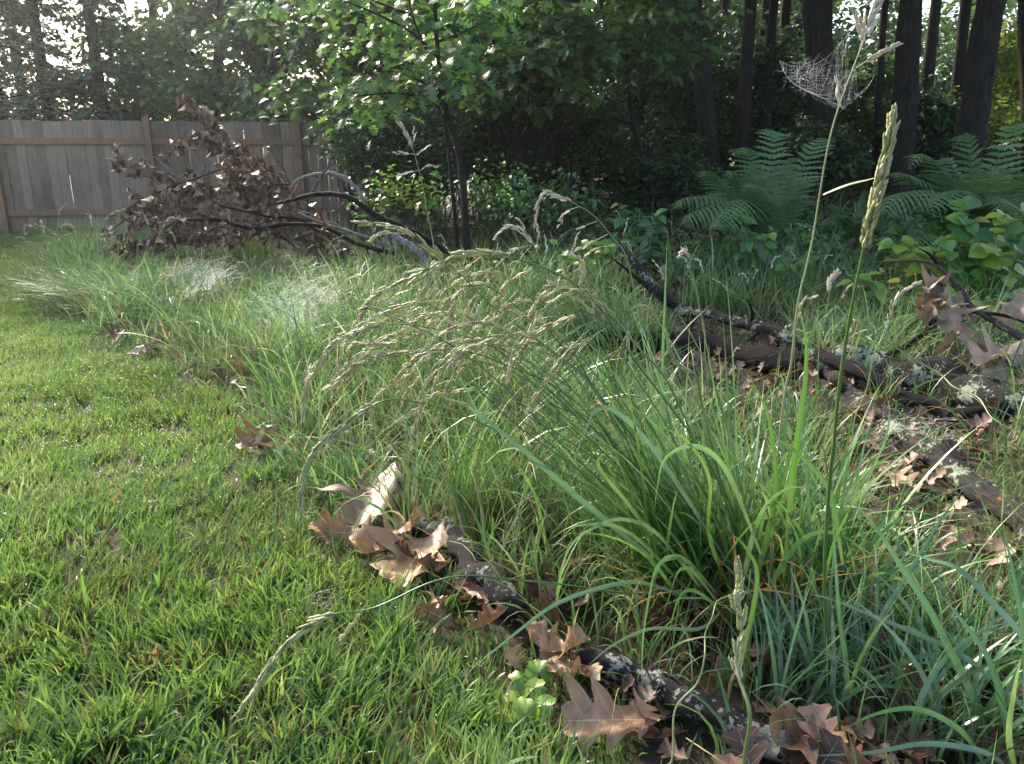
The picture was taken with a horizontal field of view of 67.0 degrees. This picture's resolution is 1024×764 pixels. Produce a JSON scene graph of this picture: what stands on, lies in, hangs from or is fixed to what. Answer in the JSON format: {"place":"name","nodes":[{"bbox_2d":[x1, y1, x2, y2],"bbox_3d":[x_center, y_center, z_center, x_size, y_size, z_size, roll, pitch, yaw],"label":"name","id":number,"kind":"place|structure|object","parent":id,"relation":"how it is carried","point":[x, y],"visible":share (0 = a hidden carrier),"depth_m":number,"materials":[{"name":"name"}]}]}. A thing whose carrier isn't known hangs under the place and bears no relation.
{"place":"outdoors","nodes":[
{"label":"outdoors","id":0,"kind":"place"},
{"bbox_2d":[0,226,683,763],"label":"lawn grass","id":1,"kind":"structure","parent":0,"point":[108,728],"depth_m":1.90,"materials":[{"name":"plant"}]},
{"bbox_2d":[0,0,1020,162],"label":"sky","id":2,"kind":"structure","parent":0,"point":[926,3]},
{"bbox_2d":[0,162,1023,763],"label":"ground","id":3,"kind":"structure","parent":0,"point":[736,698],"depth_m":2.11,"materials":[{"name":"soil"}]},
{"bbox_2d":[0,0,79,203],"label":"conifer tree","id":4,"kind":"object","parent":3,"relation":"on","point":[9,14],"visible":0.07,"depth_m":19.48,"materials":[{"name":"green plant"}]},
{"bbox_2d":[0,663,81,761],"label":"grass tuft","id":5,"kind":"object","parent":3,"relation":"on","point":[40,703],"visible":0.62,"depth_m":1.52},
{"bbox_2d":[0,0,86,205],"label":"conifer tree","id":6,"kind":"object","parent":3,"relation":"on","point":[3,111],"visible":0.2,"depth_m":15.76,"materials":[{"name":"green plant"}]},
{"bbox_2d":[0,0,126,137],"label":"conifer tree","id":7,"kind":"object","parent":3,"relation":"on","point":[53,10],"visible":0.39,"depth_m":16.04,"materials":[{"name":"green plant"}]},
{"bbox_2d":[7,0,158,186],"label":"conifer tree","id":8,"kind":"object","parent":3,"relation":"on","point":[101,65],"visible":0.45,"depth_m":15.64,"materials":[{"name":"green plant"}]},
{"bbox_2d":[0,258,196,317],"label":"grass tuft","id":9,"kind":"object","parent":3,"relation":"on","point":[49,295],"visible":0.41,"depth_m":5.68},
{"bbox_2d":[39,0,245,120],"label":"maple tree","id":10,"kind":"object","parent":3,"relation":"on","point":[202,21],"visible":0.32,"depth_m":16.02,"materials":[{"name":"green plant"}]},
{"bbox_2d":[83,226,244,262],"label":"dead branch","id":11,"kind":"object","parent":3,"relation":"on","point":[197,239],"visible":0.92,"depth_m":7.18,"materials":[{"name":"brown plant"}]},
{"bbox_2d":[118,187,223,229],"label":"dead branch","id":12,"kind":"object","parent":3,"relation":"on","point":[152,209],"visible":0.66,"depth_m":7.69,"materials":[{"name":"brown plant"}]},
{"bbox_2d":[125,253,242,308],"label":"grass tuft","id":13,"kind":"object","parent":3,"relation":"on","point":[201,267],"visible":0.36,"depth_m":5.87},
{"bbox_2d":[109,0,326,125],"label":"maple tree","id":14,"kind":"object","parent":3,"relation":"on","point":[206,90],"visible":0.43,"depth_m":14.93,"materials":[{"name":"green plant"}]},
{"bbox_2d":[0,116,440,232],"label":"wooden fence","id":15,"kind":"object","parent":3,"relation":"on","point":[92,177],"visible":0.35,"depth_m":12.25,"materials":[{"name":"wood"}]},
{"bbox_2d":[176,91,318,241],"bbox_3d":[-2.668,-2.184,7.864,1.457,1.471,0.396,6,17,20],"label":"dead branch","id":16,"kind":"object","parent":3,"relation":"on","point":[205,117],"visible":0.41,"depth_m":7.80,"materials":[{"name":"wood"}]},
{"bbox_2d":[159,128,306,214],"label":"dead branch","id":17,"kind":"object","parent":16,"relation":"attached to","point":[179,145],"visible":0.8,"depth_m":7.66,"materials":[{"name":"brown plant"}]},
{"bbox_2d":[105,142,238,214],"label":"dead branch","id":18,"kind":"object","parent":17,"relation":"attached to","point":[117,162],"visible":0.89,"depth_m":7.82,"materials":[{"name":"brown plant"}]},
{"bbox_2d":[210,217,286,265],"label":"grass tuft","id":19,"kind":"object","parent":3,"relation":"on","point":[249,255],"visible":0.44,"depth_m":8.39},
{"bbox_2d":[186,0,413,179],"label":"leaning tree","id":20,"kind":"object","parent":3,"relation":"on","point":[263,73],"visible":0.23,"depth_m":13.79,"materials":[{"name":"green plant"}]},
{"bbox_2d":[260,434,372,500],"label":"grass tuft","id":21,"kind":"object","parent":3,"relation":"on","point":[334,468],"visible":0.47,"depth_m":2.60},
{"bbox_2d":[308,505,359,543],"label":"oak leaf","id":22,"kind":"object","parent":3,"relation":"on","point":[335,525],"visible":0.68,"depth_m":2.27,"materials":[{"name":"brown plant"}]},
{"bbox_2d":[222,0,487,241],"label":"young tree","id":23,"kind":"object","parent":3,"relation":"on","point":[297,46],"visible":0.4,"depth_m":9.55,"materials":[{"name":"green plant"}]},
{"bbox_2d":[317,450,407,524],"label":"oak leaf","id":24,"kind":"object","parent":3,"relation":"on","point":[351,512],"visible":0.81,"depth_m":2.39,"materials":[{"name":"brown plant"}]},
{"bbox_2d":[311,71,418,253],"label":"shrub","id":25,"kind":"object","parent":3,"relation":"on","point":[351,153],"visible":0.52,"depth_m":8.30,"materials":[{"name":"green plant"}]},
{"bbox_2d":[276,191,453,255],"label":"dead branch","id":26,"kind":"object","parent":3,"relation":"on","point":[382,218],"visible":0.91,"depth_m":6.44,"materials":[{"name":"wood"}]},
{"bbox_2d":[345,514,411,553],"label":"oak leaf","id":27,"kind":"object","parent":3,"relation":"on","point":[363,539],"visible":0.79,"depth_m":2.16,"materials":[{"name":"brown plant"}]},
{"bbox_2d":[310,340,475,435],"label":"grass tuft","id":28,"kind":"object","parent":3,"relation":"on","point":[371,394],"visible":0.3,"depth_m":3.27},
{"bbox_2d":[317,82,485,250],"bbox_3d":[-1.191,-2.513,9.258,2.275,2.046,1.526,0,16,0],"label":"shrub","id":29,"kind":"object","parent":3,"relation":"on","point":[427,118],"visible":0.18,"depth_m":9.04,"materials":[{"name":"green plant"}]},
{"bbox_2d":[333,161,474,265],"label":"shrub","id":30,"kind":"object","parent":3,"relation":"on","point":[418,205],"visible":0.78,"depth_m":7.21,"materials":[{"name":"green plant"}]},
{"bbox_2d":[239,0,594,270],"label":"young oak","id":31,"kind":"object","parent":3,"relation":"on","point":[422,89],"visible":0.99,"depth_m":6.24,"materials":[{"name":"green plant"}]},
{"bbox_2d":[356,117,500,253],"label":"shrub","id":32,"kind":"object","parent":3,"relation":"on","point":[435,150],"visible":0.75,"depth_m":8.14,"materials":[{"name":"green plant"}]},
{"bbox_2d":[387,404,578,540],"bbox_3d":[-0.052,0.263,2.381,0.515,0.398,0.537,-15,22,-42],"label":"grass tuft","id":33,"kind":"object","parent":3,"relation":"on","point":[492,503],"visible":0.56,"depth_m":2.35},
{"bbox_2d":[429,149,540,255],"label":"shrub","id":34,"kind":"object","parent":3,"relation":"on","point":[488,210],"visible":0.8,"depth_m":7.16,"materials":[{"name":"green plant"}]},
{"bbox_2d":[440,516,535,624],"bbox_3d":[-0.043,0.475,2.098,0.233,0.110,0.571,-5,17,-17],"label":"stick","id":35,"kind":"object","parent":3,"relation":"on","point":[463,556],"visible":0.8,"depth_m":1.95,"materials":[{"name":"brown wood"}]},
{"bbox_2d":[429,71,553,242],"bbox_3d":[-0.206,-2.429,8.460,1.411,2.130,1.024,0,16,0],"label":"shrub","id":36,"kind":"object","parent":3,"relation":"on","point":[472,118],"visible":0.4,"depth_m":8.28,"materials":[{"name":"green plant"}]},
{"bbox_2d":[0,179,1023,763],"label":"meadow grass","id":37,"kind":"structure","parent":3,"relation":"on","point":[304,351],"depth_m":3.36,"materials":[{"name":"plant"}]},
{"bbox_2d":[100,215,211,244],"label":"dead branch","id":38,"kind":"object","parent":37,"relation":"on","point":[141,224],"visible":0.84,"depth_m":7.44,"materials":[{"name":"brown plant"}]},
{"bbox_2d":[180,202,394,254],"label":"dead branch","id":39,"kind":"object","parent":37,"relation":"on","point":[265,235],"visible":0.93,"depth_m":7.08,"materials":[{"name":"wood"}]},
{"bbox_2d":[213,202,345,234],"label":"dead branch","id":40,"kind":"object","parent":39,"relation":"on","point":[278,217],"visible":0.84,"depth_m":7.16,"materials":[{"name":"wood"}]},
{"bbox_2d":[236,180,289,238],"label":"dead branch","id":41,"kind":"object","parent":40,"relation":"attached to","point":[270,202],"visible":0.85,"depth_m":7.16,"materials":[{"name":"wood"}]},
{"bbox_2d":[212,163,271,186],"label":"dead twig","id":42,"kind":"object","parent":41,"relation":"attached to","point":[225,177],"visible":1,"depth_m":7.05,"materials":[{"name":"brown plant"}]},
{"bbox_2d":[292,228,358,263],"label":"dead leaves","id":43,"kind":"object","parent":37,"relation":"on","point":[316,254],"visible":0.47,"depth_m":7.66,"materials":[{"name":"brown plant"}]},
{"bbox_2d":[217,164,323,243],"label":"dead branch","id":44,"kind":"object","parent":43,"relation":"on","point":[264,205],"visible":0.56,"depth_m":7.46,"materials":[{"name":"brown plant"}]},
{"bbox_2d":[533,190,656,370],"bbox_3d":[0.332,-0.347,2.918,0.507,0.736,0.026,0,16,1],"label":"grass stalk","id":45,"kind":"object","parent":37,"relation":"on","point":[551,194],"depth_m":2.85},
{"bbox_2d":[768,0,902,599],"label":"grass stalk","id":46,"kind":"object","parent":37,"relation":"on","point":[867,29],"depth_m":1.51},
{"bbox_2d":[874,248,1023,340],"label":"fallen branch","id":47,"kind":"object","parent":37,"relation":"on","point":[988,317],"visible":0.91,"depth_m":3.71,"materials":[{"name":"brown wood"}]},
{"bbox_2d":[933,270,987,333],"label":"oak leaf","id":48,"kind":"object","parent":47,"relation":"hanging from","point":[952,318],"visible":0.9,"depth_m":3.70,"materials":[{"name":"brown plant"}]},
{"bbox_2d":[3,0,1020,194],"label":"woods","id":49,"kind":"object","parent":3,"relation":"on","point":[848,51],"visible":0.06,"depth_m":15.27,"materials":[{"name":"green plant"}]},
{"bbox_2d":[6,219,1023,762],"bbox_3d":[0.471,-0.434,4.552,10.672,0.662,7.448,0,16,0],"label":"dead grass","id":50,"kind":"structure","parent":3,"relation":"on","point":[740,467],"depth_m":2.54,"materials":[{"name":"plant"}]},
{"bbox_2d":[503,690,555,732],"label":"lobed leaf plant","id":51,"kind":"object","parent":3,"relation":"on","point":[536,713],"visible":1,"depth_m":1.52,"materials":[{"name":"green plant"}]},
{"bbox_2d":[449,114,612,222],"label":"shrub","id":52,"kind":"object","parent":3,"relation":"on","point":[555,165],"visible":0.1,"depth_m":9.35,"materials":[{"name":"green plant"}]},
{"bbox_2d":[508,659,553,698],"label":"lobed leaf plant","id":53,"kind":"object","parent":3,"relation":"on","point":[529,675],"visible":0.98,"depth_m":1.62,"materials":[{"name":"green plant"}]},
{"bbox_2d":[489,156,610,258],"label":"shrub","id":54,"kind":"object","parent":3,"relation":"on","point":[544,203],"visible":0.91,"depth_m":6.80,"materials":[{"name":"green plant"}]},
{"bbox_2d":[484,84,630,228],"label":"shrub","id":55,"kind":"object","parent":3,"relation":"on","point":[591,119],"visible":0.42,"depth_m":8.63,"materials":[{"name":"green plant"}]},
{"bbox_2d":[119,304,1023,763],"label":"leaf litter","id":56,"kind":"object","parent":3,"relation":"on","point":[817,714],"visible":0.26,"depth_m":2.04,"materials":[{"name":"plant"}]},
{"bbox_2d":[363,511,453,586],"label":"oak leaf","id":57,"kind":"object","parent":56,"relation":"on","point":[384,537],"visible":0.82,"depth_m":2.11,"materials":[{"name":"brown plant"}]},
{"bbox_2d":[525,618,573,660],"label":"oak leaf","id":58,"kind":"object","parent":56,"relation":"on","point":[534,629],"visible":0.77,"depth_m":1.71,"materials":[{"name":"brown plant"}]},
{"bbox_2d":[522,626,589,665],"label":"oak leaf","id":59,"kind":"object","parent":58,"relation":"on","point":[557,644],"visible":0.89,"depth_m":1.68,"materials":[{"name":"brown plant"}]},
{"bbox_2d":[526,654,602,680],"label":"oak leaf","id":60,"kind":"object","parent":56,"relation":"on","point":[573,668],"visible":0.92,"depth_m":1.62,"materials":[{"name":"brown plant"}]},
{"bbox_2d":[561,667,680,754],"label":"oak leaf","id":61,"kind":"object","parent":56,"relation":"on","point":[596,717],"visible":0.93,"depth_m":1.49,"materials":[{"name":"brown plant"}]},
{"bbox_2d":[770,696,866,763],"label":"oak leaf","id":62,"kind":"object","parent":56,"relation":"on","point":[778,726],"visible":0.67,"depth_m":1.44,"materials":[{"name":"brown plant"}]},
{"bbox_2d":[481,420,666,553],"bbox_3d":[0.137,0.289,2.327,0.538,0.375,0.710,8,18,27],"label":"grass tuft","id":63,"kind":"object","parent":3,"relation":"on","point":[578,515],"visible":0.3,"depth_m":2.29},
{"bbox_2d":[408,0,752,232],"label":"young tree","id":64,"kind":"object","parent":3,"relation":"on","point":[571,31],"visible":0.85,"depth_m":7.50,"materials":[{"name":"green plant"}]},
{"bbox_2d":[549,239,625,298],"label":"broadleaf plant","id":65,"kind":"object","parent":3,"relation":"on","point":[607,248],"visible":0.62,"depth_m":5.86,"materials":[{"name":"green plant"}]},
{"bbox_2d":[230,220,1004,719],"bbox_3d":[0.324,0.192,1.903,1.708,1.161,1.117,0,16,0],"label":"grass tussock","id":66,"kind":"object","parent":3,"relation":"on","point":[678,500],"depth_m":1.85,"materials":[{"name":"plant"}]},
{"bbox_2d":[596,0,678,165],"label":"sapling","id":67,"kind":"object","parent":3,"relation":"on","point":[637,136],"visible":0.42,"depth_m":8.53,"materials":[{"name":"brown plant"}]},
{"bbox_2d":[608,203,668,281],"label":"broadleaf plant","id":68,"kind":"object","parent":3,"relation":"on","point":[642,241],"visible":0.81,"depth_m":6.12,"materials":[{"name":"green plant"}]},
{"bbox_2d":[577,94,707,209],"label":"shrub","id":69,"kind":"object","parent":3,"relation":"on","point":[626,141],"visible":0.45,"depth_m":9.04,"materials":[{"name":"green plant"}]},
{"bbox_2d":[591,0,734,159],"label":"shrub","id":70,"kind":"object","parent":3,"relation":"on","point":[643,95],"visible":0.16,"depth_m":11.40,"materials":[{"name":"green plant"}]},
{"bbox_2d":[606,148,737,226],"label":"shrub","id":71,"kind":"object","parent":3,"relation":"on","point":[664,177],"visible":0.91,"depth_m":8.19,"materials":[{"name":"green plant"}]},
{"bbox_2d":[333,178,1023,303],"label":"woodland leaf litter","id":72,"kind":"object","parent":3,"relation":"on","point":[856,198],"visible":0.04,"depth_m":7.41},
{"bbox_2d":[354,0,1017,205],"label":"trunks","id":73,"kind":"object","parent":3,"relation":"on","point":[930,53],"visible":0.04,"depth_m":13.29,"materials":[{"name":"brown plant"}]},
{"bbox_2d":[636,44,737,197],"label":"shrub","id":74,"kind":"object","parent":3,"relation":"on","point":[679,96],"visible":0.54,"depth_m":10.22,"materials":[{"name":"green plant"}]},
{"bbox_2d":[559,328,815,378],"bbox_3d":[0.967,-0.209,4.491,1.632,0.188,0.426,11,20,34],"label":"log","id":75,"kind":"object","parent":3,"relation":"on","point":[746,352],"visible":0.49,"depth_m":4.37,"materials":[{"name":"brown wood"}]},
{"bbox_2d":[572,646,803,763],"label":"stick","id":76,"kind":"object","parent":3,"relation":"on","point":[668,693],"visible":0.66,"depth_m":1.53,"materials":[{"name":"wood"}]},
{"bbox_2d":[685,0,722,203],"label":"woodland tree","id":77,"kind":"object","parent":3,"relation":"on","point":[705,109],"visible":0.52,"depth_m":9.35,"materials":[{"name":"brown plant"}]},
{"bbox_2d":[459,175,1023,291],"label":"undergrowth","id":78,"kind":"object","parent":3,"relation":"on","point":[846,197],"visible":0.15,"depth_m":7.38,"materials":[{"name":"green plant"}]},
{"bbox_2d":[728,534,759,763],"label":"grass stalk","id":79,"kind":"object","parent":3,"relation":"on","point":[740,646],"depth_m":1.34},
{"bbox_2d":[735,0,756,192],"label":"woodland tree","id":80,"kind":"object","parent":3,"relation":"on","point":[745,89],"visible":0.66,"depth_m":9.86,"materials":[{"name":"brown plant"}]},
{"bbox_2d":[690,24,808,182],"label":"shrub","id":81,"kind":"object","parent":3,"relation":"on","point":[780,112],"visible":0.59,"depth_m":11.41,"materials":[{"name":"green plant"}]},
{"bbox_2d":[671,128,835,245],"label":"fern","id":82,"kind":"object","parent":3,"relation":"on","point":[773,199],"visible":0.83,"depth_m":6.63,"materials":[{"name":"plant"}]},
{"bbox_2d":[730,214,777,296],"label":"broadleaf plant","id":83,"kind":"object","parent":3,"relation":"on","point":[759,249],"visible":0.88,"depth_m":5.83,"materials":[{"name":"green plant"}]},
{"bbox_2d":[509,208,1023,284],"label":"ground cover","id":84,"kind":"object","parent":3,"relation":"on","point":[786,229],"visible":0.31,"depth_m":6.58,"materials":[{"name":"green plant"}]},
{"bbox_2d":[760,0,778,178],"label":"woodland tree","id":85,"kind":"object","parent":3,"relation":"on","point":[771,40],"visible":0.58,"depth_m":11.13,"materials":[{"name":"brown plant"}]},
{"bbox_2d":[744,115,874,211],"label":"shrub","id":86,"kind":"object","parent":3,"relation":"on","point":[843,157],"visible":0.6,"depth_m":9.04,"materials":[{"name":"green plant"}]},
{"bbox_2d":[613,244,1023,544],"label":"fallen branch","id":87,"kind":"object","parent":3,"relation":"on","point":[950,459],"visible":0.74,"depth_m":3.11,"materials":[{"name":"wood"}]},
{"bbox_2d":[802,0,843,209],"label":"woodland tree","id":88,"kind":"object","parent":3,"relation":"on","point":[817,19],"visible":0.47,"depth_m":9.56,"materials":[{"name":"brown plant"}]},
{"bbox_2d":[672,391,1023,763],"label":"grass clump","id":89,"kind":"object","parent":3,"relation":"on","point":[955,655],"visible":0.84,"depth_m":1.54,"materials":[{"name":"plant"}]},
{"bbox_2d":[816,190,891,243],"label":"fern","id":90,"kind":"object","parent":3,"relation":"on","point":[836,218],"visible":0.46,"depth_m":6.94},
{"bbox_2d":[818,102,900,700],"bbox_3d":[0.618,0.127,1.445,0.044,1.220,0.118,6,17,21],"label":"grass stalk","id":91,"kind":"object","parent":3,"relation":"on","point":[880,183],"depth_m":1.31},
{"bbox_2d":[867,0,888,202],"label":"woodland tree","id":92,"kind":"object","parent":3,"relation":"on","point":[880,70],"visible":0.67,"depth_m":10.76,"materials":[{"name":"brown plant"}]},
{"bbox_2d":[835,268,921,336],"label":"broadleaf plant","id":93,"kind":"object","parent":3,"relation":"on","point":[881,289],"visible":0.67,"depth_m":4.88,"materials":[{"name":"green plant"}]},
{"bbox_2d":[837,46,944,201],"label":"shrub","id":94,"kind":"object","parent":3,"relation":"on","point":[860,120],"visible":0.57,"depth_m":11.16,"materials":[{"name":"green plant"}]},
{"bbox_2d":[884,0,922,222],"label":"woodland tree","id":95,"kind":"object","parent":3,"relation":"on","point":[908,34],"visible":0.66,"depth_m":8.74,"materials":[{"name":"brown plant"}]},
{"bbox_2d":[808,343,1023,422],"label":"log","id":96,"kind":"object","parent":3,"relation":"on","point":[945,365],"visible":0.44,"depth_m":3.59,"materials":[{"name":"grey wood"}]},
{"bbox_2d":[813,347,1016,422],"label":"fallen branch","id":97,"kind":"object","parent":96,"relation":"on","point":[850,368],"visible":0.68,"depth_m":3.45,"materials":[{"name":"brown wood"}]},
{"bbox_2d":[982,341,1023,384],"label":"oak leaf","id":98,"kind":"object","parent":96,"relation":"on","point":[997,373],"visible":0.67,"depth_m":3.41,"materials":[{"name":"brown plant"}]},
{"bbox_2d":[968,323,1023,365],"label":"oak leaf","id":99,"kind":"object","parent":98,"relation":"on","point":[978,352],"visible":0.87,"depth_m":3.46,"materials":[{"name":"brown plant"}]},
{"bbox_2d":[877,235,959,295],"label":"broadleaf plant","id":100,"kind":"object","parent":3,"relation":"on","point":[888,244],"visible":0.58,"depth_m":5.34,"materials":[{"name":"green plant"}]},
{"bbox_2d":[869,85,997,195],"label":"shrub","id":101,"kind":"object","parent":3,"relation":"on","point":[936,122],"visible":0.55,"depth_m":10.28,"materials":[{"name":"green plant"}]},
{"bbox_2d":[879,123,1023,240],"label":"fern","id":102,"kind":"object","parent":3,"relation":"on","point":[990,193],"visible":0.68,"depth_m":6.25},
{"bbox_2d":[942,0,971,189],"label":"woodland tree","id":103,"kind":"object","parent":3,"relation":"on","point":[959,61],"visible":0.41,"depth_m":11.52,"materials":[{"name":"brown plant"}]},
{"bbox_2d":[932,196,1023,299],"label":"broadleaf plant","id":104,"kind":"object","parent":3,"relation":"on","point":[971,248],"visible":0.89,"depth_m":5.13,"materials":[{"name":"green plant"}]},
{"bbox_2d":[950,0,1005,189],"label":"woodland tree","id":105,"kind":"object","parent":3,"relation":"on","point":[974,112],"visible":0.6,"depth_m":8.51,"materials":[{"name":"brown plant"}]},
{"bbox_2d":[947,15,1020,180],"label":"shrub","id":106,"kind":"object","parent":3,"relation":"on","point":[1007,57],"visible":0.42,"depth_m":11.60,"materials":[{"name":"green plant"}]},
{"bbox_2d":[1016,0,1023,197],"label":"woodland tree","id":107,"kind":"object","parent":3,"relation":"on","point":[1020,35],"visible":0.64,"depth_m":10.67,"materials":[{"name":"brown plant"}]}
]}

